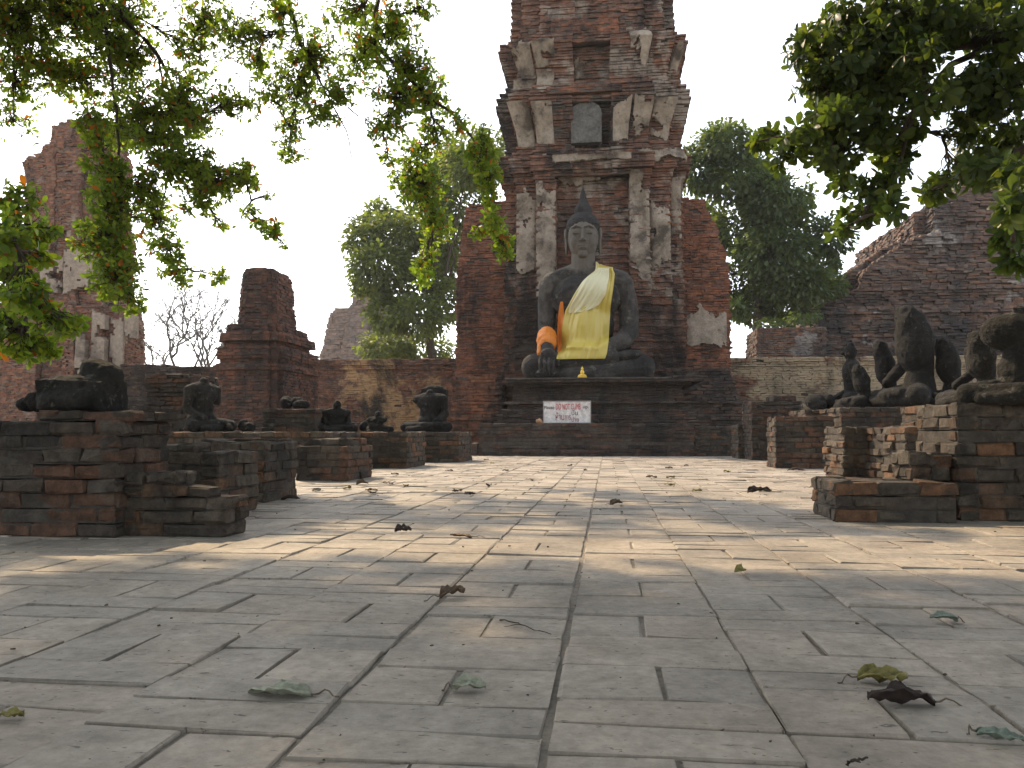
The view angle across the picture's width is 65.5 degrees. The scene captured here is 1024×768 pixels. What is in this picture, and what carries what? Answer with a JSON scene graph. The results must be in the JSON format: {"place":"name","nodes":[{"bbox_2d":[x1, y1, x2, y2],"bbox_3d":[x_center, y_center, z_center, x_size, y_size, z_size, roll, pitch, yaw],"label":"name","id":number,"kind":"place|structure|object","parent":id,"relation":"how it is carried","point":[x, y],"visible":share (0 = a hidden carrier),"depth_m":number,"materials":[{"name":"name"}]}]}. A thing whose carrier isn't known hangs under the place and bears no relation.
{"place":"outdoors","nodes":[
{"label":"outdoors","id":0,"kind":"place"},
{"bbox_2d":[0,119,146,420],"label":"brick tower","id":1,"kind":"structure","parent":0,"point":[54,172],"depth_m":32.56,"materials":[{"name":"brick"}]},
{"bbox_2d":[319,285,403,359],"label":"brick tower","id":2,"kind":"structure","parent":0,"point":[344,330],"depth_m":75.33,"materials":[{"name":"brick"}]},
{"bbox_2d":[313,358,456,431],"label":"boundary wall","id":3,"kind":"structure","parent":0,"point":[361,390],"depth_m":26.75,"materials":[{"name":"brick"}]},
{"bbox_2d":[0,456,1023,767],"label":"paving","id":4,"kind":"structure","parent":0,"point":[134,692],"depth_m":2.03,"materials":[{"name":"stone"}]},
{"bbox_2d":[0,706,24,716],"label":"fallen leaf","id":5,"kind":"object","parent":4,"relation":"on","point":[14,711],"visible":1,"depth_m":1.39,"materials":[{"name":"green plant"}]},
{"bbox_2d":[0,410,176,537],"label":"brick pedestal","id":6,"kind":"object","parent":4,"relation":"on","point":[63,473],"visible":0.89,"depth_m":3.87,"materials":[{"name":"brown brick"}]},
{"bbox_2d":[15,358,128,411],"bbox_3d":[-2.286,0.006,4.121,0.510,0.297,0.335,0,-4,7],"label":"statue fragment","id":7,"kind":"object","parent":6,"relation":"on","point":[96,385],"visible":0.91,"depth_m":4.02,"materials":[{"name":"grey stone"}]},
{"bbox_2d":[143,373,219,431],"bbox_3d":[-5.715,0.614,13.757,0.918,1.531,1.045,0,-4,7],"label":"brick stub","id":8,"kind":"object","parent":4,"relation":"on","point":[167,396],"visible":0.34,"depth_m":13.38,"materials":[{"name":"brown brick"}]},
{"bbox_2d":[123,470,248,536],"bbox_3d":[-1.644,0.595,3.965,0.604,0.329,0.280,0,-4,7],"label":"brick step","id":9,"kind":"object","parent":4,"relation":"on","point":[170,514],"visible":0.95,"depth_m":3.87,"materials":[{"name":"brown brick"}]},
{"bbox_2d":[141,484,220,496],"bbox_3d":[-1.621,0.528,3.918,0.364,0.063,0.130,0,-4,3],"label":"loose brick","id":10,"kind":"object","parent":9,"relation":"on","point":[197,490],"visible":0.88,"depth_m":3.86,"materials":[{"name":"brown brick"}]},
{"bbox_2d":[165,443,258,510],"bbox_3d":[-1.999,0.597,5.052,0.616,0.452,0.598,0,-4,7],"label":"brick pedestal","id":11,"kind":"object","parent":4,"relation":"on","point":[233,472],"visible":0.48,"depth_m":4.89,"materials":[{"name":"brown brick"}]},
{"bbox_2d":[196,438,298,502],"bbox_3d":[-2.026,0.653,6.112,0.574,0.484,0.656,0,-4,7],"label":"brick pedestal","id":12,"kind":"object","parent":4,"relation":"on","point":[277,463],"visible":0.6,"depth_m":5.95,"materials":[{"name":"brown brick"}]},
{"bbox_2d":[153,431,360,472],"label":"brick platform","id":13,"kind":"structure","parent":4,"relation":"on","point":[192,437],"depth_m":10.29,"materials":[{"name":"brown brick"}]},
{"bbox_2d":[183,377,236,431],"bbox_3d":[-4.223,0.290,11.049,0.534,0.776,0.866,0,-4,7],"label":"headless statue","id":14,"kind":"object","parent":13,"relation":"on","point":[202,396],"visible":0.9,"depth_m":10.94,"materials":[{"name":"grey stone"}]},
{"bbox_2d":[225,419,254,431],"bbox_3d":[-3.799,0.598,11.131,0.447,0.218,0.252,0,-4,-1],"label":"rubble pile","id":15,"kind":"object","parent":13,"relation":"on","point":[244,425],"visible":0.87,"depth_m":11.04,"materials":[{"name":"stone"}]},
{"bbox_2d":[261,408,324,431],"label":"brick pedestal","id":16,"kind":"object","parent":13,"relation":"on","point":[293,420],"visible":0.84,"depth_m":11.88,"materials":[{"name":"brown brick"}]},
{"bbox_2d":[280,396,309,408],"bbox_3d":[-3.341,0.300,12.276,0.480,0.230,0.217,0,-4,7],"label":"statue fragment","id":17,"kind":"object","parent":16,"relation":"on","point":[286,402],"visible":0.9,"depth_m":12.21,"materials":[{"name":"stone"}]},
{"bbox_2d":[281,495,299,499],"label":"fallen leaf","id":18,"kind":"object","parent":4,"relation":"on","point":[290,496],"visible":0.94,"depth_m":5.99,"materials":[{"name":"brown plant"}]},
{"bbox_2d":[248,679,338,697],"bbox_3d":[-0.414,0.578,1.507,0.178,0.026,0.065,0,-4,7],"label":"fallen leaf","id":19,"kind":"object","parent":4,"relation":"on","point":[281,687],"visible":1,"depth_m":1.51,"materials":[{"name":"green plant"}]},
{"bbox_2d":[296,438,372,480],"bbox_3d":[-1.959,0.832,8.873,0.607,0.469,0.935,0,-4,7],"label":"brick pedestal","id":20,"kind":"object","parent":4,"relation":"on","point":[334,459],"visible":1,"depth_m":8.45,"materials":[{"name":"brown brick"}]},
{"bbox_2d":[356,479,367,484],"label":"fallen leaf","id":21,"kind":"object","parent":4,"relation":"on","point":[359,481],"visible":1,"depth_m":7.73,"materials":[{"name":"brown plant"}]},
{"bbox_2d":[331,431,425,467],"bbox_3d":[-2.058,0.998,12.203,1.274,0.554,1.240,0,-4,7],"label":"brick pedestal","id":22,"kind":"object","parent":4,"relation":"on","point":[402,449],"visible":0.58,"depth_m":11.59,"materials":[{"name":"brown brick"}]},
{"bbox_2d":[318,400,357,431],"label":"seated statue","id":23,"kind":"object","parent":22,"relation":"on","point":[336,418],"visible":0.88,"depth_m":12.14,"materials":[{"name":"stone"}]},
{"bbox_2d":[351,421,367,430],"bbox_3d":[-2.455,0.666,12.402,0.402,0.199,0.242,0,-4,-5],"label":"statue fragment","id":24,"kind":"object","parent":22,"relation":"on","point":[363,425],"visible":0.34,"depth_m":12.41,"materials":[{"name":"stone"}]},
{"bbox_2d":[366,411,393,431],"bbox_3d":[-2.045,0.586,12.269,0.491,0.342,0.312,0,-4,7],"label":"statue fragment","id":25,"kind":"object","parent":22,"relation":"on","point":[377,421],"visible":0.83,"depth_m":12.15,"materials":[{"name":"stone"}]},
{"bbox_2d":[394,523,411,531],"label":"fallen leaf","id":26,"kind":"object","parent":4,"relation":"on","point":[403,527],"visible":1,"depth_m":4.02,"materials":[{"name":"black plant"}]},
{"bbox_2d":[424,584,464,601],"bbox_3d":[-0.199,0.629,2.408,0.158,0.037,0.043,3,-5,-42],"label":"fallen leaf","id":27,"kind":"object","parent":4,"relation":"on","point":[446,589],"visible":1,"depth_m":2.42,"materials":[{"name":"brown plant"}]},
{"bbox_2d":[418,431,471,462],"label":"brick pedestal","id":28,"kind":"object","parent":4,"relation":"on","point":[453,446],"visible":0.84,"depth_m":13.86,"materials":[{"name":"brown brick"}]},
{"bbox_2d":[400,385,451,431],"bbox_3d":[-1.522,0.452,14.517,0.989,0.890,0.783,0,-4,7],"label":"headless statue","id":29,"kind":"object","parent":28,"relation":"on","point":[431,401],"visible":0.9,"depth_m":14.37,"materials":[{"name":"stone"}]},
{"bbox_2d":[442,673,485,690],"bbox_3d":[-0.093,0.580,1.545,0.084,0.027,0.047,0,-4,7],"label":"fallen leaf","id":30,"kind":"object","parent":4,"relation":"on","point":[464,679],"visible":1,"depth_m":1.55,"materials":[{"name":"green plant"}]},
{"bbox_2d":[450,533,489,538],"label":"fallen leaf","id":31,"kind":"object","parent":4,"relation":"on","point":[466,535],"visible":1,"depth_m":3.81,"materials":[{"name":"brown plant"}]},
{"bbox_2d":[10,473,996,760],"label":"leaf litter","id":32,"kind":"object","parent":4,"relation":"on","point":[432,645],"visible":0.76,"depth_m":2.16,"materials":[{"name":"brown plant"}]},
{"bbox_2d":[499,619,549,633],"bbox_3d":[0.024,0.620,2.032,0.202,0.008,0.046,-4,-5,45],"label":"twig","id":33,"kind":"object","parent":4,"relation":"on","point":[518,623],"visible":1,"depth_m":2.06,"materials":[{"name":"brown plant"}]},
{"bbox_2d":[607,498,622,504],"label":"fallen leaf","id":34,"kind":"object","parent":4,"relation":"on","point":[613,501],"visible":1,"depth_m":5.59,"materials":[{"name":"brown plant"}]},
{"bbox_2d":[731,424,744,458],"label":"brick pedestal","id":35,"kind":"object","parent":4,"relation":"on","point":[737,443],"visible":0.46,"depth_m":15.99,"materials":[{"name":"brown brick"}]},
{"bbox_2d":[734,563,745,571],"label":"fallen leaf","id":36,"kind":"object","parent":4,"relation":"on","point":[738,567],"visible":1,"depth_m":2.85,"materials":[{"name":"green plant"}]},
{"bbox_2d":[736,485,771,493],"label":"fallen leaf","id":37,"kind":"object","parent":4,"relation":"on","point":[753,488],"visible":1,"depth_m":6.64,"materials":[{"name":"brown plant"}]},
{"bbox_2d":[742,395,801,459],"bbox_3d":[5.043,0.856,15.489,0.969,1.246,1.049,0,-4,7],"label":"brick pedestal","id":38,"kind":"object","parent":4,"relation":"on","point":[756,414],"visible":0.59,"depth_m":15.04,"materials":[{"name":"brick"}]},
{"bbox_2d":[787,467,803,470],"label":"fallen leaf","id":39,"kind":"object","parent":4,"relation":"on","point":[792,468],"visible":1,"depth_m":10.62,"materials":[{"name":"brown plant"}]},
{"bbox_2d":[766,415,834,468],"bbox_3d":[4.260,0.860,11.784,0.856,0.781,0.700,0,-4,7],"label":"brick pedestal","id":40,"kind":"object","parent":4,"relation":"on","point":[795,441],"visible":0.84,"depth_m":11.48,"materials":[{"name":"brown brick"}]},
{"bbox_2d":[789,409,819,415],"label":"brick pedestal","id":41,"kind":"object","parent":4,"relation":"on","point":[810,412],"visible":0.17,"depth_m":12.95,"materials":[{"name":"brown brick"}]},
{"bbox_2d":[805,393,834,409],"bbox_3d":[5.176,0.317,13.361,0.476,0.328,0.374,0,-4,7],"label":"statue fragment","id":42,"kind":"object","parent":41,"relation":"on","point":[819,401],"visible":0.86,"depth_m":13.29,"materials":[{"name":"stone"}]},
{"bbox_2d":[822,426,870,477],"bbox_3d":[3.561,0.743,8.478,0.324,0.593,0.804,0,-4,7],"label":"brick pedestal","id":43,"kind":"object","parent":4,"relation":"on","point":[845,450],"visible":0.92,"depth_m":8.13,"materials":[{"name":"brown brick"}]},
{"bbox_2d":[845,756,867,765],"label":"twig","id":44,"kind":"object","parent":4,"relation":"on","point":[856,760],"visible":1,"depth_m":1.20,"materials":[{"name":"brown plant"}]},
{"bbox_2d":[819,406,910,441],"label":"brick platform","id":45,"kind":"structure","parent":4,"relation":"on","point":[882,417],"depth_m":11.66,"materials":[{"name":"brown brick"}]},
{"bbox_2d":[832,342,859,407],"bbox_3d":[5.802,-0.112,13.847,0.611,1.224,1.076,0,-4,7],"label":"seated statue","id":46,"kind":"object","parent":45,"relation":"on","point":[849,352],"visible":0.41,"depth_m":13.77,"materials":[{"name":"stone"}]},
{"bbox_2d":[833,364,870,407],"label":"headless statue","id":47,"kind":"object","parent":45,"relation":"on","point":[861,380],"visible":0.77,"depth_m":12.53,"materials":[{"name":"stone"}]},
{"bbox_2d":[857,340,896,397],"bbox_3d":[5.900,-0.141,13.021,0.730,1.180,1.376,0,-4,7],"label":"headless statue","id":48,"kind":"object","parent":45,"relation":"on","point":[885,362],"visible":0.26,"depth_m":12.90,"materials":[{"name":"stone"}]},
{"bbox_2d":[868,305,936,406],"bbox_3d":[6.024,-0.406,12.282,0.986,1.643,1.637,0,-4,7],"label":"headless statue","id":49,"kind":"object","parent":45,"relation":"on","point":[914,339],"visible":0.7,"depth_m":12.10,"materials":[{"name":"stone"}]},
{"bbox_2d":[931,338,961,398],"bbox_3d":[6.489,-0.156,12.128,0.702,1.102,1.215,0,-4,7],"label":"headless statue","id":50,"kind":"object","parent":45,"relation":"on","point":[948,363],"visible":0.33,"depth_m":12.02,"materials":[{"name":"stone"}]},
{"bbox_2d":[837,663,907,683],"bbox_3d":[0.720,0.580,1.593,0.142,0.033,0.057,0,-4,7],"label":"fallen leaf","id":51,"kind":"object","parent":4,"relation":"on","point":[881,674],"visible":0.99,"depth_m":1.60,"materials":[{"name":"green plant"}]},
{"bbox_2d":[744,0,1023,281],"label":"shade tree","id":52,"kind":"object","parent":4,"relation":"on","point":[877,69],"visible":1,"depth_m":6.17,"materials":[{"name":"green plant"}]},
{"bbox_2d":[811,476,958,523],"bbox_3d":[2.192,0.678,4.732,0.686,0.253,0.556,0,-4,7],"label":"brick step","id":53,"kind":"object","parent":4,"relation":"on","point":[872,500],"visible":1,"depth_m":4.49,"materials":[{"name":"brown brick"}]},
{"bbox_2d":[865,426,918,477],"bbox_3d":[3.746,0.694,7.630,0.425,0.599,1.225,0,-4,7],"label":"brick pedestal","id":54,"kind":"object","parent":4,"relation":"on","point":[884,443],"visible":0.45,"depth_m":7.57,"materials":[{"name":"brown brick"}]},
{"bbox_2d":[867,680,961,705],"bbox_3d":[0.743,0.569,1.464,0.174,0.040,0.065,0,-4,7],"label":"fallen leaf","id":55,"kind":"object","parent":4,"relation":"on","point":[899,692],"visible":1,"depth_m":1.45,"materials":[{"name":"brown plant"}]},
{"bbox_2d":[930,610,964,622],"bbox_3d":[1.149,0.616,2.105,0.069,0.025,0.065,2,-4,-31],"label":"fallen leaf","id":56,"kind":"object","parent":4,"relation":"on","point":[941,614],"visible":1,"depth_m":2.10,"materials":[{"name":"green plant"}]},
{"bbox_2d":[891,402,1023,521],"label":"brick pedestal","id":57,"kind":"object","parent":4,"relation":"on","point":[973,451],"visible":0.84,"depth_m":4.59,"materials":[{"name":"brown brick"}]},
{"bbox_2d":[955,307,1023,405],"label":"headless statue","id":58,"kind":"object","parent":57,"relation":"on","point":[1004,333],"visible":0.93,"depth_m":4.62,"materials":[{"name":"grey stone"}]},
{"bbox_2d":[966,724,1023,740],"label":"fallen leaf","id":59,"kind":"object","parent":4,"relation":"on","point":[999,733],"visible":1,"depth_m":1.30,"materials":[{"name":"green plant"}]},
{"bbox_2d":[0,0,1023,366],"label":"sky","id":60,"kind":"structure","parent":0,"point":[733,62],"materials":[{"name":"white"}]},
{"bbox_2d":[495,0,691,417],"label":"brick tower","id":61,"kind":"structure","parent":0,"point":[594,100],"depth_m":22.09,"materials":[{"name":"brick"}]},
{"bbox_2d":[730,355,1001,419],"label":"boundary wall","id":62,"kind":"structure","parent":0,"point":[764,378],"depth_m":24.68,"materials":[{"name":"brick"}]},
{"bbox_2d":[782,185,1023,356],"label":"brick wall","id":63,"kind":"structure","parent":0,"point":[934,265],"depth_m":32.83,"materials":[{"name":"brick"}]},
{"bbox_2d":[900,404,933,425],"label":"brick platform","id":64,"kind":"structure","parent":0,"point":[909,416],"depth_m":7.56,"materials":[{"name":"brown brick"}]},
{"bbox_2d":[935,330,996,404],"bbox_3d":[4.260,-0.139,7.392,0.476,0.726,0.804,0,-4,7],"label":"headless statue","id":65,"kind":"object","parent":64,"relation":"on","point":[980,357],"visible":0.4,"depth_m":7.36,"materials":[{"name":"grey stone"}]},
{"label":"ground","id":66,"kind":"structure","parent":0,"visible":0},
{"bbox_2d":[120,363,218,411],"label":"boundary wall","id":67,"kind":"structure","parent":66,"relation":"on","point":[134,377],"depth_m":22.39,"materials":[{"name":"brick"}]},
{"bbox_2d":[144,305,227,365],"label":"bare tree","id":68,"kind":"object","parent":66,"relation":"on","point":[149,347],"visible":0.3,"depth_m":48.56,"materials":[{"name":"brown plant"}]},
{"bbox_2d":[143,272,239,365],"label":"bare tree","id":69,"kind":"object","parent":66,"relation":"on","point":[202,361],"visible":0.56,"depth_m":49.18,"materials":[{"name":"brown plant"}]},
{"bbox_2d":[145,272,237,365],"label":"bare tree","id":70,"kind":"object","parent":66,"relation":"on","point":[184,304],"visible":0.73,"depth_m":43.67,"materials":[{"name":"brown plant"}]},
{"bbox_2d":[0,0,516,369],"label":"shade tree","id":71,"kind":"object","parent":66,"relation":"on","point":[104,242],"visible":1,"depth_m":9.15,"materials":[{"name":"green plant"}]},
{"bbox_2d":[212,267,322,431],"bbox_3d":[-6.518,-0.564,21.348,1.996,4.829,2.948,0,-4,7],"label":"stupa","id":72,"kind":"object","parent":66,"relation":"on","point":[266,358],"visible":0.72,"depth_m":20.22,"materials":[{"name":"brick"}]},
{"bbox_2d":[336,121,505,358],"bbox_3d":[-3.776,-4.736,35.950,7.990,14.958,6.984,0,-4,7],"label":"leafy tree","id":73,"kind":"object","parent":66,"relation":"on","point":[396,248],"visible":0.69,"depth_m":34.76,"materials":[{"name":"green plant"}]},
{"bbox_2d":[446,376,508,442],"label":"tower plinth","id":74,"kind":"structure","parent":66,"relation":"on","point":[473,402],"depth_m":21.37,"materials":[{"name":"brick"}]},
{"bbox_2d":[454,201,511,433],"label":"tower wing","id":75,"kind":"structure","parent":66,"relation":"on","point":[479,306],"depth_m":23.13,"materials":[{"name":"brown brick"}]},
{"bbox_2d":[471,377,710,456],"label":"statue platform","id":76,"kind":"structure","parent":66,"relation":"on","point":[641,416],"depth_m":18.34,"materials":[{"name":"brick"}]},
{"bbox_2d":[543,401,590,422],"bbox_3d":[1.258,0.648,18.226,1.105,0.533,0.046,0,-9,7],"label":"warning sign","id":77,"kind":"object","parent":76,"relation":"on","point":[566,411],"visible":1,"depth_m":18.22,"materials":[{"name":"grey paint"}]},
{"bbox_2d":[578,367,586,377],"bbox_3d":[1.674,-0.287,18.980,0.220,0.293,0.160,0,-4,7],"label":"gold figurine","id":78,"kind":"object","parent":76,"relation":"on","point":[582,374],"visible":0.91,"depth_m":18.93,"materials":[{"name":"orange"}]},
{"bbox_2d":[522,187,654,382],"bbox_3d":[1.933,-2.571,20.373,3.346,5.172,1.852,0,-4,7],"label":"seated statue","id":79,"kind":"object","parent":76,"relation":"on","point":[584,296],"visible":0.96,"depth_m":20.04,"materials":[{"name":"stone"}]},
{"bbox_2d":[664,368,743,425],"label":"tower plinth","id":80,"kind":"structure","parent":66,"relation":"on","point":[714,393],"depth_m":20.67,"materials":[{"name":"brick"}]},
{"bbox_2d":[682,197,732,374],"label":"tower wing","id":81,"kind":"structure","parent":66,"relation":"on","point":[706,307],"depth_m":22.37,"materials":[{"name":"brown brick"}]},
{"bbox_2d":[694,426,731,455],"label":"brick pedestal","id":82,"kind":"object","parent":66,"relation":"on","point":[712,441],"visible":0.8,"depth_m":17.91,"materials":[{"name":"brown brick"}]},
{"bbox_2d":[682,116,859,330],"bbox_3d":[10.243,-4.070,32.685,7.210,13.261,6.878,0,-4,7],"label":"leafy tree","id":83,"kind":"object","parent":66,"relation":"on","point":[784,269],"visible":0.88,"depth_m":30.96,"materials":[{"name":"green plant"}]},
{"bbox_2d":[745,327,827,357],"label":"brick wall","id":84,"kind":"structure","parent":66,"relation":"on","point":[787,342],"depth_m":27.71,"materials":[{"name":"brick"}]},
{"bbox_2d":[752,309,823,328],"bbox_3d":[10.135,-0.163,29.185,1.461,4.994,3.174,1,-4,-10],"label":"leafy shrub","id":85,"kind":"object","parent":66,"relation":"on","point":[803,321],"visible":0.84,"depth_m":28.61,"materials":[{"name":"green plant"}]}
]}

